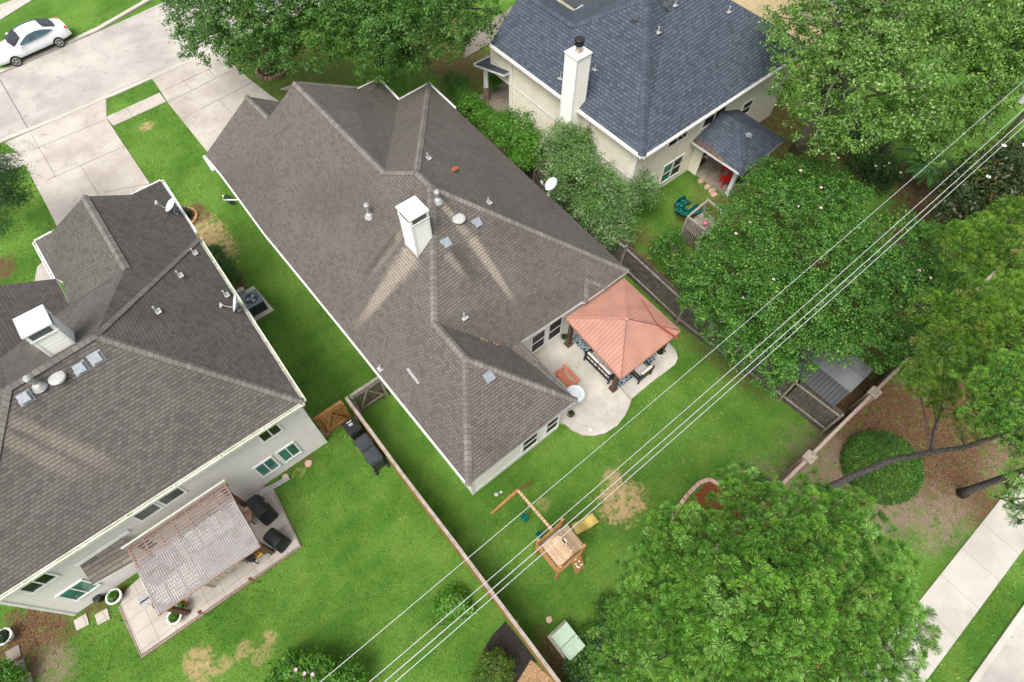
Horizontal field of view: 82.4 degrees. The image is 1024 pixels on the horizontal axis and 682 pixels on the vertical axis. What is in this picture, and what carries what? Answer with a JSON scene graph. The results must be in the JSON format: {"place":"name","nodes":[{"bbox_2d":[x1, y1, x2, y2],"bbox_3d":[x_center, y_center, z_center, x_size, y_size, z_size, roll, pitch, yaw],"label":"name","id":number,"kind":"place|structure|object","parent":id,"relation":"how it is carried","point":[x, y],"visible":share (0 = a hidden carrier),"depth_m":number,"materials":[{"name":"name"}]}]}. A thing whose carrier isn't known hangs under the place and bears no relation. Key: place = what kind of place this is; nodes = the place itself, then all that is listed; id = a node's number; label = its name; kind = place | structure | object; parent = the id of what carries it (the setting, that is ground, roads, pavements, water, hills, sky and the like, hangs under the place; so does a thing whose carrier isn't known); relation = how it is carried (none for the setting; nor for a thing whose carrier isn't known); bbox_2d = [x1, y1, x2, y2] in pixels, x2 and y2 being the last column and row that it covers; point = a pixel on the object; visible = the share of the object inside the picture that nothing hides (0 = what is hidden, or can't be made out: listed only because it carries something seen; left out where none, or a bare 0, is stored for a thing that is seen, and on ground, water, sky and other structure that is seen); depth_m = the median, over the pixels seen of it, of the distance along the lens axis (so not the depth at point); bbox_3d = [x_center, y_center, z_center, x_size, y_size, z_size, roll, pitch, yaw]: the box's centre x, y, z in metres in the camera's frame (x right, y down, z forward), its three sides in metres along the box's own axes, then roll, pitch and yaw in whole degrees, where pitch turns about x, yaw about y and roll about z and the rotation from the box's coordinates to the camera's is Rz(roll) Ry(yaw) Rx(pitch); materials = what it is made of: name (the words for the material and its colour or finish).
{"place":"outdoors","nodes":[
{"label":"outdoors","id":0,"kind":"place"},
{"bbox_2d":[0,0,31,19],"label":"sidewalk","id":1,"kind":"structure","parent":0,"point":[8,8],"depth_m":40.92,"materials":[{"name":"concrete"}]},
{"bbox_2d":[35,263,50,280],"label":"side path","id":2,"kind":"structure","parent":0,"point":[42,273],"depth_m":29.09,"materials":[{"name":"concrete"}]},
{"bbox_2d":[5,99,148,231],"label":"driveway","id":3,"kind":"structure","parent":0,"point":[65,191],"depth_m":33.19,"materials":[{"name":"concrete"}]},
{"bbox_2d":[0,66,244,194],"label":"slab joints","id":4,"kind":"object","parent":3,"relation":"attached to","point":[100,121],"visible":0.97,"depth_m":34.89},
{"bbox_2d":[106,93,165,125],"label":"front sidewalk","id":5,"kind":"structure","parent":0,"point":[138,108],"depth_m":35.43,"materials":[{"name":"concrete"}]},
{"bbox_2d":[0,0,323,138],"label":"street","id":6,"kind":"structure","parent":0,"point":[100,64],"depth_m":37.48,"materials":[{"name":"concrete"}]},
{"bbox_2d":[0,17,71,66],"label":"car","id":7,"kind":"object","parent":6,"relation":"on","point":[20,41],"visible":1,"depth_m":37.39,"materials":[{"name":"white paint"}]},
{"bbox_2d":[120,487,298,654],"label":"paver patio","id":8,"kind":"structure","parent":0,"point":[150,628],"depth_m":21.69,"materials":[{"name":"concrete"}]},
{"bbox_2d":[121,480,274,615],"bbox_3d":[-10.934,7.571,20.970,3.826,2.990,2.955,-35,66,-19],"label":"pergola","id":9,"kind":"object","parent":8,"relation":"on","point":[159,607],"visible":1,"depth_m":19.91,"materials":[{"name":"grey wood"}]},
{"bbox_2d":[182,506,239,555],"bbox_3d":[-11.512,7.260,22.389,1.780,0.840,0.740,-35,66,-19],"label":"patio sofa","id":10,"kind":"object","parent":8,"relation":"on","point":[209,528],"visible":0.29,"depth_m":22.28,"materials":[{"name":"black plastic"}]},
{"bbox_2d":[198,547,247,587],"bbox_3d":[-10.781,8.374,21.722,1.430,0.840,0.740,-35,66,-19],"label":"patio bench","id":11,"kind":"object","parent":8,"relation":"on","point":[210,584],"visible":0.33,"depth_m":21.62,"materials":[{"name":"wood"}]},
{"bbox_2d":[246,494,277,525],"bbox_3d":[-9.759,6.518,22.716,1.084,1.043,0.615,39,66,20],"label":"covered grill","id":12,"kind":"object","parent":8,"relation":"on","point":[262,510],"visible":1,"depth_m":22.37,"materials":[{"name":"fabric"}]},
{"bbox_2d":[246,476,290,500],"bbox_3d":[-9.834,5.980,23.580,1.807,0.050,0.184,-29,64,-16],"label":"pipe bundle","id":13,"kind":"object","parent":8,"relation":"on","point":[273,486],"visible":0.81,"depth_m":23.61,"materials":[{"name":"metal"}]},
{"bbox_2d":[263,528,290,552],"bbox_3d":[-8.968,7.550,22.201,0.806,0.886,0.594,29,63,16],"label":"covered grill","id":14,"kind":"object","parent":8,"relation":"on","point":[277,540],"visible":1,"depth_m":21.90,"materials":[{"name":"fabric"}]},
{"bbox_2d":[150,40,277,151],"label":"driveway","id":15,"kind":"structure","parent":0,"point":[206,122],"depth_m":36.24,"materials":[{"name":"concrete"}]},
{"bbox_2d":[203,80,629,494],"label":"house","id":16,"kind":"structure","parent":0,"point":[448,263],"depth_m":23.82,"materials":[{"name":"grey"}]},
{"bbox_2d":[521,431,538,454],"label":"window","id":17,"kind":"structure","parent":16,"relation":"in","point":[533,440],"depth_m":23.80,"materials":[{"name":"white paint"}]},
{"bbox_2d":[530,327,546,353],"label":"window","id":18,"kind":"structure","parent":16,"relation":"in","point":[537,341],"depth_m":26.04,"materials":[{"name":"glass"}]},
{"bbox_2d":[546,317,563,343],"bbox_3d":[1.945,-0.543,26.400,0.920,1.600,0.059,-35,66,-19],"label":"window","id":19,"kind":"structure","parent":16,"relation":"in","point":[554,329],"depth_m":26.45,"materials":[{"name":"white paint"}]},
{"bbox_2d":[462,6,512,57],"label":"neighbour path","id":20,"kind":"structure","parent":0,"point":[474,48],"depth_m":39.15,"materials":[{"name":"concrete"}]},
{"bbox_2d":[0,0,1023,681],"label":"ground","id":21,"kind":"structure","parent":0,"point":[632,496],"depth_m":23.97,"materials":[{"name":"plant"}]},
{"bbox_2d":[0,627,14,645],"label":"planter","id":22,"kind":"object","parent":21,"relation":"on","point":[7,635],"visible":1,"depth_m":20.59,"materials":[{"name":"ceramic"}]},
{"bbox_2d":[5,645,21,662],"bbox_3d":[-17.623,11.060,20.660,0.461,0.050,0.431,-28,63,-16],"label":"stepping stone","id":23,"kind":"object","parent":21,"relation":"on","point":[14,653],"visible":0.89,"depth_m":20.64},
{"bbox_2d":[0,654,29,681],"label":"shrub","id":24,"kind":"object","parent":21,"relation":"on","point":[11,672],"visible":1,"depth_m":19.73,"materials":[{"name":"green plant"}]},
{"bbox_2d":[0,142,42,239],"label":"feathery tree","id":25,"kind":"object","parent":21,"relation":"on","point":[4,179],"visible":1,"depth_m":26.65,"materials":[{"name":"green plant"}]},
{"bbox_2d":[0,0,151,73],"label":"kerb","id":26,"kind":"structure","parent":21,"relation":"on","point":[99,27],"depth_m":39.30,"materials":[{"name":"concrete"}]},
{"bbox_2d":[74,614,89,629],"bbox_3d":[-15.598,10.195,21.179,0.461,0.050,0.431,-28,63,-16],"label":"stepping stone","id":27,"kind":"object","parent":21,"relation":"on","point":[82,621],"visible":1,"depth_m":21.16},
{"bbox_2d":[95,608,110,624],"bbox_3d":[-14.902,10.040,21.273,0.461,0.050,0.431,-28,63,-16],"label":"stepping stone","id":28,"kind":"object","parent":21,"relation":"on","point":[102,616],"visible":1,"depth_m":21.25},
{"bbox_2d":[0,45,224,142],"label":"kerb","id":29,"kind":"structure","parent":21,"relation":"on","point":[110,95],"depth_m":35.89,"materials":[{"name":"concrete"}]},
{"bbox_2d":[105,588,122,604],"bbox_3d":[-14.522,9.340,21.344,0.562,0.583,0.562,-35,66,-19],"label":"planter","id":30,"kind":"object","parent":21,"relation":"on","point":[113,596],"visible":1,"depth_m":21.25,"materials":[{"name":"ceramic"}]},
{"bbox_2d":[0,179,326,615],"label":"house","id":31,"kind":"structure","parent":21,"relation":"on","point":[147,382],"depth_m":19.32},
{"bbox_2d":[18,572,60,594],"bbox_3d":[-15.153,7.642,18.536,0.890,1.140,0.058,-35,66,-19],"label":"window","id":32,"kind":"structure","parent":31,"relation":"in","point":[48,577],"depth_m":18.78,"materials":[{"name":"glass"}]},
{"bbox_2d":[55,579,101,601],"bbox_3d":[-15.122,8.708,20.404,0.890,1.140,0.058,-35,66,-19],"label":"window","id":33,"kind":"structure","parent":31,"relation":"in","point":[81,588],"depth_m":20.38,"materials":[{"name":"glass"}]},
{"bbox_2d":[132,502,163,522],"bbox_3d":[-12.397,5.706,19.691,0.810,1.140,0.058,-35,66,-19],"label":"window","id":34,"kind":"structure","parent":31,"relation":"in","point":[155,507],"depth_m":19.94,"materials":[{"name":"white paint"}]},
{"bbox_2d":[133,537,172,556],"bbox_3d":[-13.246,7.593,21.534,0.700,2.000,0.050,-35,66,-19],"label":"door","id":35,"kind":"structure","parent":31,"relation":"in","point":[151,537],"depth_m":21.48,"materials":[{"name":"glass"}]},
{"bbox_2d":[157,487,187,506],"bbox_3d":[-11.736,5.254,19.989,0.820,1.090,0.058,-35,66,-19],"label":"window","id":36,"kind":"structure","parent":31,"relation":"in","point":[179,492],"depth_m":20.22,"materials":[{"name":"white paint"}]},
{"bbox_2d":[252,456,281,477],"bbox_3d":[-9.596,4.942,22.917,0.810,1.140,0.058,-35,66,-19],"label":"window","id":37,"kind":"structure","parent":31,"relation":"in","point":[270,464],"depth_m":22.91,"materials":[{"name":"white paint"}]},
{"bbox_2d":[257,423,283,443],"bbox_3d":[-8.864,3.275,21.257,0.840,1.140,0.058,-35,66,-19],"label":"window","id":38,"kind":"structure","parent":31,"relation":"in","point":[276,429],"depth_m":21.48,"materials":[{"name":"glass"}]},
{"bbox_2d":[275,441,302,462],"bbox_3d":[-8.853,4.420,23.228,0.790,1.140,0.058,-35,66,-19],"label":"window","id":39,"kind":"structure","parent":31,"relation":"in","point":[291,450],"depth_m":23.22,"materials":[{"name":"white paint"}]},
{"bbox_2d":[118,491,301,657],"bbox_3d":[-11.258,8.691,22.067,6.490,0.100,2.628,-35,66,-19],"label":"patio edging","id":40,"kind":"object","parent":21,"relation":"on","point":[219,602],"visible":1,"depth_m":21.49,"materials":[{"name":"brick"}]},
{"bbox_2d":[207,243,243,285],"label":"shrub","id":41,"kind":"object","parent":21,"relation":"on","point":[225,264],"visible":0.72,"depth_m":28.36,"materials":[{"name":"green plant"}]},
{"bbox_2d":[238,286,273,320],"bbox_3d":[-12.430,-2.050,27.959,1.000,0.846,1.920,-35,66,-19],"label":"cooling unit","id":42,"kind":"object","parent":21,"relation":"on","point":[256,304],"visible":0.91,"depth_m":27.64,"materials":[{"name":"metal"}]},
{"bbox_2d":[158,0,358,77],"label":"oak tree","id":43,"kind":"object","parent":21,"relation":"on","point":[275,38],"visible":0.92,"depth_m":30.12,"materials":[{"name":"green plant"}]},
{"bbox_2d":[255,59,288,80],"bbox_3d":[-15.351,-17.373,37.370,2.059,0.200,2.051,-35,66,-19],"label":"tree ring","id":44,"kind":"object","parent":21,"relation":"on","point":[278,76],"visible":0.57,"depth_m":36.96,"materials":[{"name":"stone"}]},
{"bbox_2d":[265,639,372,681],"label":"shrub","id":45,"kind":"object","parent":21,"relation":"on","point":[303,666],"visible":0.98,"depth_m":19.49,"materials":[{"name":"green plant"}]},
{"bbox_2d":[313,400,351,437],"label":"gate","id":46,"kind":"structure","parent":21,"relation":"on","point":[334,408],"depth_m":24.10,"materials":[{"name":"brown wood"}]},
{"bbox_2d":[341,416,363,445],"bbox_3d":[-6.561,3.772,24.420,0.620,1.061,0.779,-35,66,-19],"label":"wheelie bin","id":47,"kind":"object","parent":21,"relation":"on","point":[352,428],"visible":0.94,"depth_m":24.03,"materials":[{"name":"black plastic"}]},
{"bbox_2d":[353,432,373,462],"bbox_3d":[-5.976,4.390,24.061,0.620,1.054,0.779,-35,66,-19],"label":"wheelie bin","id":48,"kind":"object","parent":21,"relation":"on","point":[363,442],"visible":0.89,"depth_m":23.64,"materials":[{"name":"plastic"}]},
{"bbox_2d":[349,376,388,414],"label":"gate","id":49,"kind":"structure","parent":21,"relation":"on","point":[365,389],"depth_m":24.67,"materials":[{"name":"grey wood"}]},
{"bbox_2d":[362,445,388,475],"bbox_3d":[-5.545,4.862,23.784,0.620,1.054,0.779,-35,66,-19],"label":"wheelie bin","id":50,"kind":"object","parent":21,"relation":"on","point":[373,456],"visible":1,"depth_m":23.41,"materials":[{"name":"plastic"}]},
{"bbox_2d":[293,0,507,89],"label":"oak tree","id":51,"kind":"object","parent":21,"relation":"on","point":[379,29],"visible":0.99,"depth_m":29.62,"materials":[{"name":"green plant"}]},
{"bbox_2d":[427,581,478,627],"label":"shrub","id":52,"kind":"object","parent":21,"relation":"on","point":[448,604],"visible":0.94,"depth_m":21.02,"materials":[{"name":"green plant"}]},
{"bbox_2d":[345,396,560,681],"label":"fence","id":53,"kind":"object","parent":21,"relation":"on","point":[476,573],"visible":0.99,"depth_m":21.15,"materials":[{"name":"brown wood"}]},
{"bbox_2d":[440,70,475,99],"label":"shrub","id":54,"kind":"object","parent":21,"relation":"on","point":[452,79],"visible":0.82,"depth_m":35.03,"materials":[{"name":"green plant"}]},
{"bbox_2d":[448,83,495,131],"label":"shrub","id":55,"kind":"object","parent":21,"relation":"on","point":[462,101],"visible":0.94,"depth_m":33.02,"materials":[{"name":"green plant"}]},
{"bbox_2d":[478,621,536,681],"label":"black mulch bed","id":56,"kind":"object","parent":21,"relation":"on","point":[504,635],"visible":0.71,"depth_m":20.80,"materials":[{"name":"soil"}]},
{"bbox_2d":[468,646,515,681],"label":"shrub","id":57,"kind":"object","parent":56,"relation":"on","point":[496,675],"visible":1,"depth_m":19.74,"materials":[{"name":"green plant"}]},
{"bbox_2d":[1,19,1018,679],"bbox_3d":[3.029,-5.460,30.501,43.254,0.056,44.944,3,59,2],"label":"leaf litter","id":58,"kind":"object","parent":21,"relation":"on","point":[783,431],"visible":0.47,"depth_m":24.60,"materials":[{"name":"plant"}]},
{"bbox_2d":[481,104,548,171],"bbox_3d":[0.185,-10.597,31.367,2.764,3.770,4.670,-26,63,-15],"label":"shrub","id":59,"kind":"object","parent":21,"relation":"on","point":[507,124],"visible":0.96,"depth_m":30.19,"materials":[{"name":"green plant"}]},
{"bbox_2d":[518,660,552,681],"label":"gravel bed","id":60,"kind":"object","parent":21,"relation":"on","point":[531,671],"visible":1,"depth_m":20.38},
{"bbox_2d":[491,481,598,579],"bbox_3d":[1.558,6.595,21.810,3.078,2.776,3.865,-35,66,-19],"label":"playset","id":61,"kind":"object","parent":21,"relation":"on","point":[564,552],"visible":0.95,"depth_m":20.96,"materials":[{"name":"brown wood"}]},
{"bbox_2d":[532,115,597,172],"bbox_3d":[2.762,-9.780,30.651,3.645,4.192,2.441,-2,59,-1],"label":"shrub","id":62,"kind":"object","parent":21,"relation":"on","point":[550,143],"visible":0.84,"depth_m":29.45,"materials":[{"name":"green plant"}]},
{"bbox_2d":[547,620,584,662],"bbox_3d":[1.954,10.589,20.623,0.880,0.730,1.140,-35,66,-19],"label":"transformer box","id":63,"kind":"object","parent":21,"relation":"on","point":[562,637],"visible":0.88,"depth_m":20.36,"materials":[{"name":"metal"}]},
{"bbox_2d":[539,132,627,225],"bbox_3d":[3.340,-7.855,29.459,3.889,4.285,4.589,-35,66,-19],"label":"shrub","id":64,"kind":"object","parent":21,"relation":"on","point":[581,161],"visible":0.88,"depth_m":28.58,"materials":[{"name":"green plant"}]},
{"bbox_2d":[560,585,641,681],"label":"shrub","id":65,"kind":"object","parent":21,"relation":"on","point":[584,664],"visible":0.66,"depth_m":20.26,"materials":[{"name":"green plant"}]},
{"bbox_2d":[568,165,666,251],"bbox_3d":[5.591,-6.338,29.139,5.334,3.350,3.940,-13,60,-8],"label":"shrub","id":66,"kind":"object","parent":21,"relation":"on","point":[599,208],"visible":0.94,"depth_m":28.45,"materials":[{"name":"green plant"}]},
{"bbox_2d":[473,0,809,209],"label":"house","id":67,"kind":"structure","parent":21,"relation":"on","point":[669,90],"depth_m":29.53,"materials":[{"name":"blue stone"}]},
{"bbox_2d":[659,159,674,184],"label":"window","id":68,"kind":"structure","parent":67,"relation":"in","point":[665,175],"depth_m":31.34,"materials":[{"name":"white paint"}]},
{"bbox_2d":[669,153,684,178],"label":"window","id":69,"kind":"structure","parent":67,"relation":"in","point":[676,167],"depth_m":31.65,"materials":[{"name":"white paint"}]},
{"bbox_2d":[505,138,844,433],"bbox_3d":[6.261,-3.429,28.268,0.880,1.852,21.302,-36,66,-19],"label":"fence","id":70,"kind":"object","parent":21,"relation":"on","point":[654,286],"visible":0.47,"depth_m":27.13,"materials":[{"name":"brown wood"}]},
{"bbox_2d":[644,224,714,309],"bbox_3d":[8.146,-3.383,27.819,2.546,2.631,5.716,-13,60,-8],"label":"shrub","id":71,"kind":"object","parent":21,"relation":"on","point":[672,254],"visible":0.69,"depth_m":28.21,"materials":[{"name":"green plant"}]},
{"bbox_2d":[674,195,724,252],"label":"play fort","id":72,"kind":"structure","parent":21,"relation":"on","point":[695,225],"depth_m":29.76,"materials":[{"name":"grey wood"}]},
{"bbox_2d":[672,480,776,547],"bbox_3d":[8.398,6.775,23.319,4.391,0.050,2.581,-14,60,-8],"label":"red mulch bed","id":73,"kind":"object","parent":21,"relation":"on","point":[703,491],"visible":0.13,"depth_m":23.50,"materials":[{"name":"wood"}]},
{"bbox_2d":[672,216,821,399],"bbox_3d":[9.845,-1.134,24.706,5.654,5.780,7.622,-10,60,-6],"label":"myrtle tree","id":74,"kind":"object","parent":21,"relation":"on","point":[725,291],"visible":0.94,"depth_m":23.07,"materials":[{"name":"green plant"}]},
{"bbox_2d":[585,460,943,681],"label":"pine tree","id":75,"kind":"object","parent":21,"relation":"on","point":[718,641],"visible":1,"depth_m":12.40,"materials":[{"name":"green plant"}]},
{"bbox_2d":[691,151,878,279],"bbox_3d":[11.737,-5.162,27.156,9.551,5.674,5.742,-35,66,-19],"label":"myrtle tree","id":76,"kind":"object","parent":21,"relation":"on","point":[782,177],"visible":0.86,"depth_m":25.65,"materials":[{"name":"green plant"}]},
{"bbox_2d":[787,333,873,406],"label":"shed","id":77,"kind":"structure","parent":21,"relation":"on","point":[831,385],"depth_m":23.97,"materials":[{"name":"metal"}]},
{"bbox_2d":[769,200,895,368],"bbox_3d":[12.905,-1.942,25.042,4.544,6.073,7.911,19,61,11],"label":"myrtle tree","id":78,"kind":"object","parent":21,"relation":"on","point":[820,317],"visible":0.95,"depth_m":22.60,"materials":[{"name":"green plant"}]},
{"bbox_2d":[688,247,1020,574],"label":"boundary wall","id":79,"kind":"structure","parent":21,"relation":"on","point":[809,456],"depth_m":23.89,"materials":[{"name":"beige brick"}]},
{"bbox_2d":[824,116,913,199],"bbox_3d":[19.501,-10.279,32.194,3.984,2.224,5.634,-35,66,-19],"label":"shrub","id":80,"kind":"object","parent":21,"relation":"on","point":[887,181],"visible":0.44,"depth_m":31.52,"materials":[{"name":"green plant"}]},
{"bbox_2d":[844,148,907,183],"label":"shrub","id":81,"kind":"object","parent":21,"relation":"on","point":[882,161],"visible":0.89,"depth_m":31.11,"materials":[{"name":"green plant"}]},
{"bbox_2d":[750,0,1014,161],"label":"tall tree","id":82,"kind":"object","parent":21,"relation":"on","point":[845,64],"visible":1,"depth_m":23.86,"materials":[{"name":"green plant"}]},
{"bbox_2d":[839,429,925,506],"bbox_3d":[15.123,5.052,23.804,3.325,1.958,3.234,-35,66,-19],"label":"shrub","id":83,"kind":"object","parent":21,"relation":"on","point":[883,437],"visible":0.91,"depth_m":23.23,"materials":[{"name":"green plant"}]},
{"bbox_2d":[833,204,984,388],"bbox_3d":[16.101,-1.584,24.867,6.260,6.013,8.730,14,60,8],"label":"myrtle tree","id":84,"kind":"object","parent":21,"relation":"on","point":[926,277],"visible":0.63,"depth_m":22.91,"materials":[{"name":"green plant"}]},
{"bbox_2d":[816,194,1023,495],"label":"pine tree","id":85,"kind":"object","parent":21,"relation":"on","point":[995,315],"visible":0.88,"depth_m":19.29,"materials":[{"name":"green plant"}]},
{"bbox_2d":[897,145,960,188],"bbox_3d":[22.595,-9.139,31.903,3.217,1.522,4.036,-35,66,-19],"label":"banana plant","id":86,"kind":"object","parent":21,"relation":"on","point":[916,168],"visible":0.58,"depth_m":31.37,"materials":[{"name":"green plant"}]},
{"bbox_2d":[892,0,1023,174],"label":"tall tree","id":87,"kind":"object","parent":21,"relation":"on","point":[1007,71],"visible":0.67,"depth_m":25.39,"materials":[{"name":"green plant"}]},
{"bbox_2d":[923,125,1023,249],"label":"magnolia tree","id":88,"kind":"object","parent":21,"relation":"on","point":[1001,177],"visible":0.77,"depth_m":25.27,"materials":[{"name":"green plant"}]},
{"bbox_2d":[956,345,1023,527],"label":"pine tree","id":89,"kind":"object","parent":21,"relation":"on","point":[1003,422],"visible":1,"depth_m":15.29,"materials":[{"name":"green plant"}]},
{"bbox_2d":[968,603,1023,681],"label":"kerb","id":90,"kind":"structure","parent":21,"relation":"on","point":[995,650],"depth_m":20.83,"materials":[{"name":"concrete"}]},
{"bbox_2d":[999,94,1023,140],"bbox_3d":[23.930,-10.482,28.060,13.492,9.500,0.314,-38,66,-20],"label":"utility pole","id":91,"kind":"object","parent":21,"relation":"on","point":[1017,121],"visible":0.87,"depth_m":33.15,"materials":[{"name":"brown wood"}]},
{"bbox_2d":[320,81,1023,681],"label":"power line","id":92,"kind":"object","parent":91,"relation":"attached to","point":[638,413],"visible":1,"depth_m":16.30,"materials":[{"name":"metal"}]},
{"bbox_2d":[534,329,677,435],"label":"patio","id":93,"kind":"structure","parent":0,"point":[600,408],"depth_m":26.01,"materials":[{"name":"concrete"}]},
{"bbox_2d":[554,364,579,386],"bbox_3d":[2.440,1.675,25.855,0.575,0.652,1.100,-35,66,-19],"label":"wooden bench","id":94,"kind":"object","parent":93,"relation":"on","point":[565,379],"visible":0.83,"depth_m":25.69,"materials":[{"name":"wood"}]},
{"bbox_2d":[567,385,584,403],"bbox_3d":[2.724,2.417,25.387,0.840,0.640,0.840,-35,66,-19],"label":"patio table","id":95,"kind":"object","parent":93,"relation":"on","point":[577,391],"visible":0.65,"depth_m":25.19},
{"bbox_2d":[572,334,654,386],"bbox_3d":[4.654,0.366,26.978,2.300,0.014,3.250,-35,66,-19],"label":"rug","id":96,"kind":"object","parent":93,"relation":"on","point":[580,343],"visible":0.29,"depth_m":26.92,"materials":[{"name":"fabric"}]},
{"bbox_2d":[583,349,614,383],"bbox_3d":[4.033,1.006,26.109,0.740,0.840,1.630,-35,66,-19],"label":"patio sofa","id":97,"kind":"object","parent":96,"relation":"on","point":[597,363],"visible":0.75,"depth_m":25.89,"materials":[{"name":"fabric"}]},
{"bbox_2d":[631,360,654,383],"bbox_3d":[5.722,1.277,25.956,0.860,0.840,0.740,-35,66,-19],"label":"patio chair","id":98,"kind":"object","parent":96,"relation":"on","point":[639,373],"visible":0.84,"depth_m":25.87,"materials":[{"name":"fabric"}]},
{"bbox_2d":[564,278,680,392],"bbox_3d":[4.660,-0.264,25.439,3.742,3.310,3.623,-35,66,-19],"label":"gazebo","id":99,"kind":"object","parent":93,"relation":"on","point":[618,330],"visible":0.97,"depth_m":24.28,"materials":[{"name":"metal"}]},
{"bbox_2d":[369,109,1023,681],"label":"power line","id":100,"kind":"object","parent":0,"point":[685,409],"visible":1,"depth_m":14.91,"materials":[{"name":"metal"}]},
{"bbox_2d":[384,119,1023,681],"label":"power line","id":101,"kind":"object","parent":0,"point":[680,425],"visible":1,"depth_m":15.40,"materials":[{"name":"metal"}]},
{"bbox_2d":[395,126,1023,681],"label":"power line","id":102,"kind":"object","parent":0,"point":[683,430],"visible":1,"depth_m":14.32,"materials":[{"name":"metal"}]},
{"bbox_2d":[732,0,911,78],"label":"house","id":103,"kind":"structure","parent":0,"point":[754,7],"depth_m":36.70,"materials":[{"name":"beige"}]},
{"bbox_2d":[855,474,1023,681],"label":"sidewalk","id":104,"kind":"structure","parent":0,"point":[955,596],"depth_m":22.02,"materials":[{"name":"concrete"}]},
{"bbox_2d":[979,618,1023,681],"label":"street","id":105,"kind":"structure","parent":0,"point":[1007,664],"depth_m":20.63,"materials":[{"name":"concrete"}]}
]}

